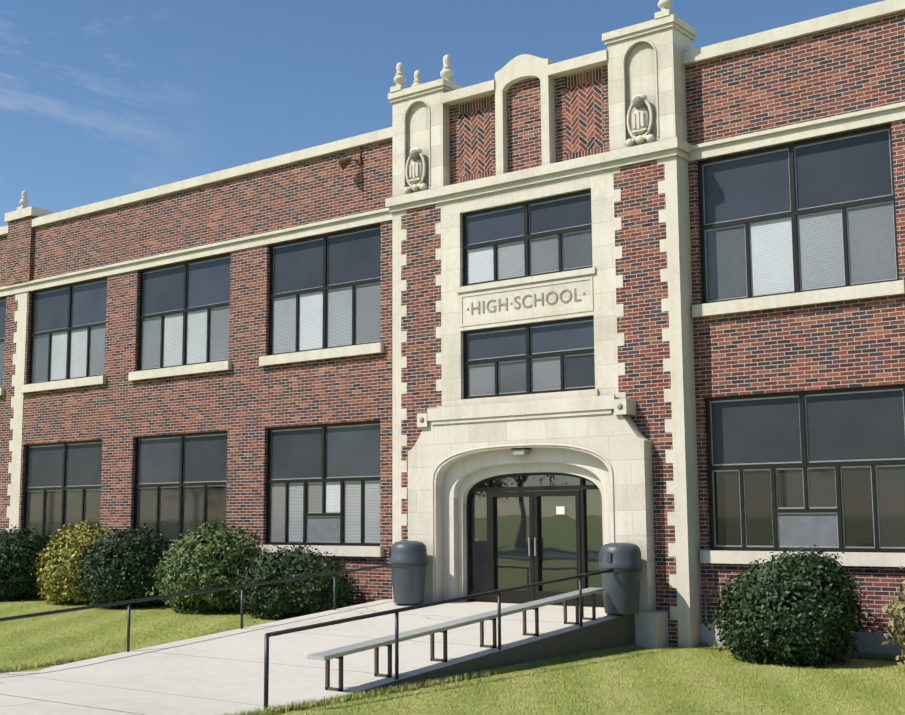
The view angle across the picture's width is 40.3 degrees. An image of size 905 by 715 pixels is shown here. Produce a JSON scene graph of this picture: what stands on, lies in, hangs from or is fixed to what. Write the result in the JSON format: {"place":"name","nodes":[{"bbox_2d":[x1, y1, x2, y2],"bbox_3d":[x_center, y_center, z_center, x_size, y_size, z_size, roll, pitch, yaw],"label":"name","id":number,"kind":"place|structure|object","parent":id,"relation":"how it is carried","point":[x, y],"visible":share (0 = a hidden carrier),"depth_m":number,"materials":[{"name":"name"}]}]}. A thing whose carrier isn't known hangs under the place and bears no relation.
{"place":"outdoors","nodes":[
{"label":"outdoors","id":0,"kind":"place"},
{"bbox_2d":[0,694,140,714],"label":"sidewalk pavement","id":1,"kind":"structure","parent":0,"point":[11,705],"depth_m":12.88,"materials":[{"name":"concrete"}]},
{"bbox_2d":[0,599,635,714],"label":"walkway","id":2,"kind":"structure","parent":0,"point":[220,673],"depth_m":16.03,"materials":[{"name":"concrete"}]},
{"bbox_2d":[0,564,612,709],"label":"handrails","id":3,"kind":"object","parent":2,"relation":"on","point":[297,629],"visible":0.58,"depth_m":16.27,"materials":[{"name":"metal"}]},
{"bbox_2d":[389,541,427,603],"bbox_3d":[-0.755,3.659,21.066,0.670,1.050,0.654,-6,-9,37],"label":"trash can","id":4,"kind":"object","parent":2,"relation":"on","point":[408,561],"visible":1,"depth_m":20.82,"materials":[{"name":"plastic"}]},
{"bbox_2d":[307,587,604,691],"bbox_3d":[0.328,3.571,16.009,0.260,0.858,6.040,-6,-9,37],"label":"bench","id":5,"kind":"object","parent":2,"relation":"on","point":[339,653],"visible":0.9,"depth_m":15.40,"materials":[{"name":"concrete"}]},
{"bbox_2d":[408,395,655,611],"bbox_3d":[1.261,2.785,20.509,4.720,4.055,0.733,-6,-9,37],"label":"entrance surround","id":6,"kind":"object","parent":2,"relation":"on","point":[456,454],"visible":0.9,"depth_m":20.50,"materials":[{"name":"stone"}]},
{"bbox_2d":[511,447,530,454],"bbox_3d":[1.142,1.563,20.520,0.260,0.115,0.200,-6,-9,37],"label":"entrance lamp","id":7,"kind":"object","parent":6,"relation":"attached to","point":[521,451],"visible":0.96,"depth_m":20.45,"materials":[{"name":"beige glass"}]},
{"bbox_2d":[467,472,603,606],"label":"entrance door frames","id":8,"kind":"structure","parent":6,"relation":"attached to","point":[533,493],"depth_m":20.63,"materials":[{"name":"black metal"}]},
{"bbox_2d":[470,475,602,594],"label":"glass entrance doors","id":9,"kind":"structure","parent":8,"relation":"in","point":[557,545],"depth_m":20.66,"materials":[{"name":"glass"}]},
{"bbox_2d":[556,506,564,513],"bbox_3d":[1.786,2.529,20.405,0.160,0.130,0.005,-6,-9,37],"label":"door notice","id":10,"kind":"object","parent":8,"relation":"attached to","point":[560,509],"depth_m":20.40,"materials":[{"name":"white paper"}]},
{"bbox_2d":[598,543,641,614],"bbox_3d":[2.530,3.315,18.558,0.654,1.050,0.669,-6,-9,37],"label":"trash can","id":11,"kind":"object","parent":2,"relation":"on","point":[621,585],"visible":0.98,"depth_m":18.32,"materials":[{"name":"plastic"}]},
{"bbox_2d":[0,0,883,226],"label":"sky","id":12,"kind":"structure","parent":0,"point":[101,100],"materials":[{"name":"blue"}]},
{"bbox_2d":[0,11,904,633],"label":"wing walls","id":13,"kind":"structure","parent":0,"point":[246,401],"depth_m":24.20,"materials":[{"name":"red brick"}]},
{"bbox_2d":[0,0,904,566],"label":"stone trim","id":14,"kind":"structure","parent":13,"relation":"attached to","point":[836,124],"depth_m":23.93,"materials":[{"name":"beige stone"}]},
{"bbox_2d":[337,146,361,169],"bbox_3d":[-2.022,-3.896,24.142,0.502,0.501,0.239,1,-8,-13],"label":"floodlight","id":15,"kind":"object","parent":14,"relation":"attached to","point":[344,163],"visible":1,"depth_m":24.02,"materials":[{"name":"brown metal"}]},
{"bbox_2d":[704,593,707,622],"bbox_3d":[3.861,4.007,18.754,0.031,0.850,0.031,-2,-8,15],"label":"conduit","id":16,"kind":"object","parent":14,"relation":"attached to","point":[706,621],"visible":0.61,"depth_m":18.76,"materials":[{"name":"grey metal"}]},
{"bbox_2d":[0,124,904,552],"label":"window frames","id":17,"kind":"structure","parent":13,"relation":"in","point":[804,464],"depth_m":19.72,"materials":[{"name":"black metal"}]},
{"bbox_2d":[0,130,904,546],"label":"window glass","id":18,"kind":"object","parent":17,"relation":"in","point":[856,426],"visible":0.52,"depth_m":19.51,"materials":[{"name":"grey glass"}]},
{"bbox_2d":[0,594,904,714],"bbox_3d":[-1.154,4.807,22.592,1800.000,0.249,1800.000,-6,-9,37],"label":"lawn","id":19,"kind":"structure","parent":0,"point":[39,625],"depth_m":15.05,"materials":[{"name":"green plant"}]},
{"bbox_2d":[0,524,56,601],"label":"yew bush","id":20,"kind":"object","parent":19,"relation":"on","point":[19,549],"visible":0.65,"depth_m":27.37,"materials":[{"name":"green plant"}]},
{"bbox_2d":[31,518,113,605],"bbox_3d":[-7.953,4.406,26.609,2.232,1.878,2.017,-6,-9,37],"label":"golden bush","id":21,"kind":"object","parent":19,"relation":"on","point":[59,586],"visible":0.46,"depth_m":26.00,"materials":[{"name":"yellow plant"}]},
{"bbox_2d":[69,520,177,608],"bbox_3d":[-6.620,4.251,25.444,2.185,1.870,2.351,-6,-9,37],"label":"yew bush","id":22,"kind":"object","parent":19,"relation":"on","point":[121,569],"visible":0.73,"depth_m":24.79,"materials":[{"name":"green plant"}]},
{"bbox_2d":[150,518,271,613],"bbox_3d":[-4.656,4.065,24.080,2.489,1.875,2.455,-6,-9,37],"label":"privet bush","id":23,"kind":"object","parent":19,"relation":"on","point":[206,556],"visible":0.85,"depth_m":23.32,"materials":[{"name":"green plant"}]},
{"bbox_2d":[232,537,367,619],"bbox_3d":[-2.813,4.054,22.576,2.407,1.478,2.177,-6,-9,37],"label":"yew bush","id":24,"kind":"object","parent":19,"relation":"on","point":[297,598],"visible":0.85,"depth_m":21.93,"materials":[{"name":"green plant"}]},
{"bbox_2d":[635,611,668,648],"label":"landing block","id":25,"kind":"structure","parent":19,"relation":"on","point":[651,630],"depth_m":18.55,"materials":[{"name":"concrete"}]},
{"bbox_2d":[704,544,876,667],"bbox_3d":[4.459,3.335,16.847,2.254,1.687,2.111,-6,-9,37],"label":"yew bush","id":26,"kind":"object","parent":19,"relation":"on","point":[798,609],"visible":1,"depth_m":16.23,"materials":[{"name":"green plant"}]},
{"bbox_2d":[880,566,904,666],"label":"dry bush","id":27,"kind":"object","parent":19,"relation":"on","point":[898,605],"visible":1,"depth_m":15.67,"materials":[{"name":"beige plant"}]},
{"bbox_2d":[385,0,701,647],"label":"tower","id":28,"kind":"structure","parent":0,"point":[646,94],"depth_m":20.55,"materials":[{"name":"beige stone"}]},
{"bbox_2d":[467,288,584,314],"bbox_3d":[1.215,-0.948,20.961,2.420,0.223,0.012,-6,-9,37],"label":"sign lettering","id":29,"kind":"object","parent":28,"relation":"attached to","point":[524,305],"visible":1,"depth_m":20.93,"materials":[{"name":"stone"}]},
{"bbox_2d":[462,189,594,398],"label":"window frames","id":30,"kind":"structure","parent":28,"relation":"attached to","point":[526,238],"depth_m":21.11,"materials":[{"name":"black metal"}]},
{"bbox_2d":[468,195,594,395],"bbox_3d":[1.296,-1.021,21.077,2.610,3.240,0.001,-6,-9,37],"label":"tower window glass","id":31,"kind":"object","parent":30,"relation":"in","point":[577,247],"visible":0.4,"depth_m":21.04,"materials":[{"name":"grey glass"}]},
{"bbox_2d":[337,605,902,657],"bbox_3d":[-1.175,4.843,22.559,48.000,0.530,0.070,-6,-9,37],"label":"foundation","id":32,"kind":"object","parent":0,"point":[871,642],"visible":0.15,"depth_m":17.24,"materials":[{"name":"grey concrete"}]}
]}

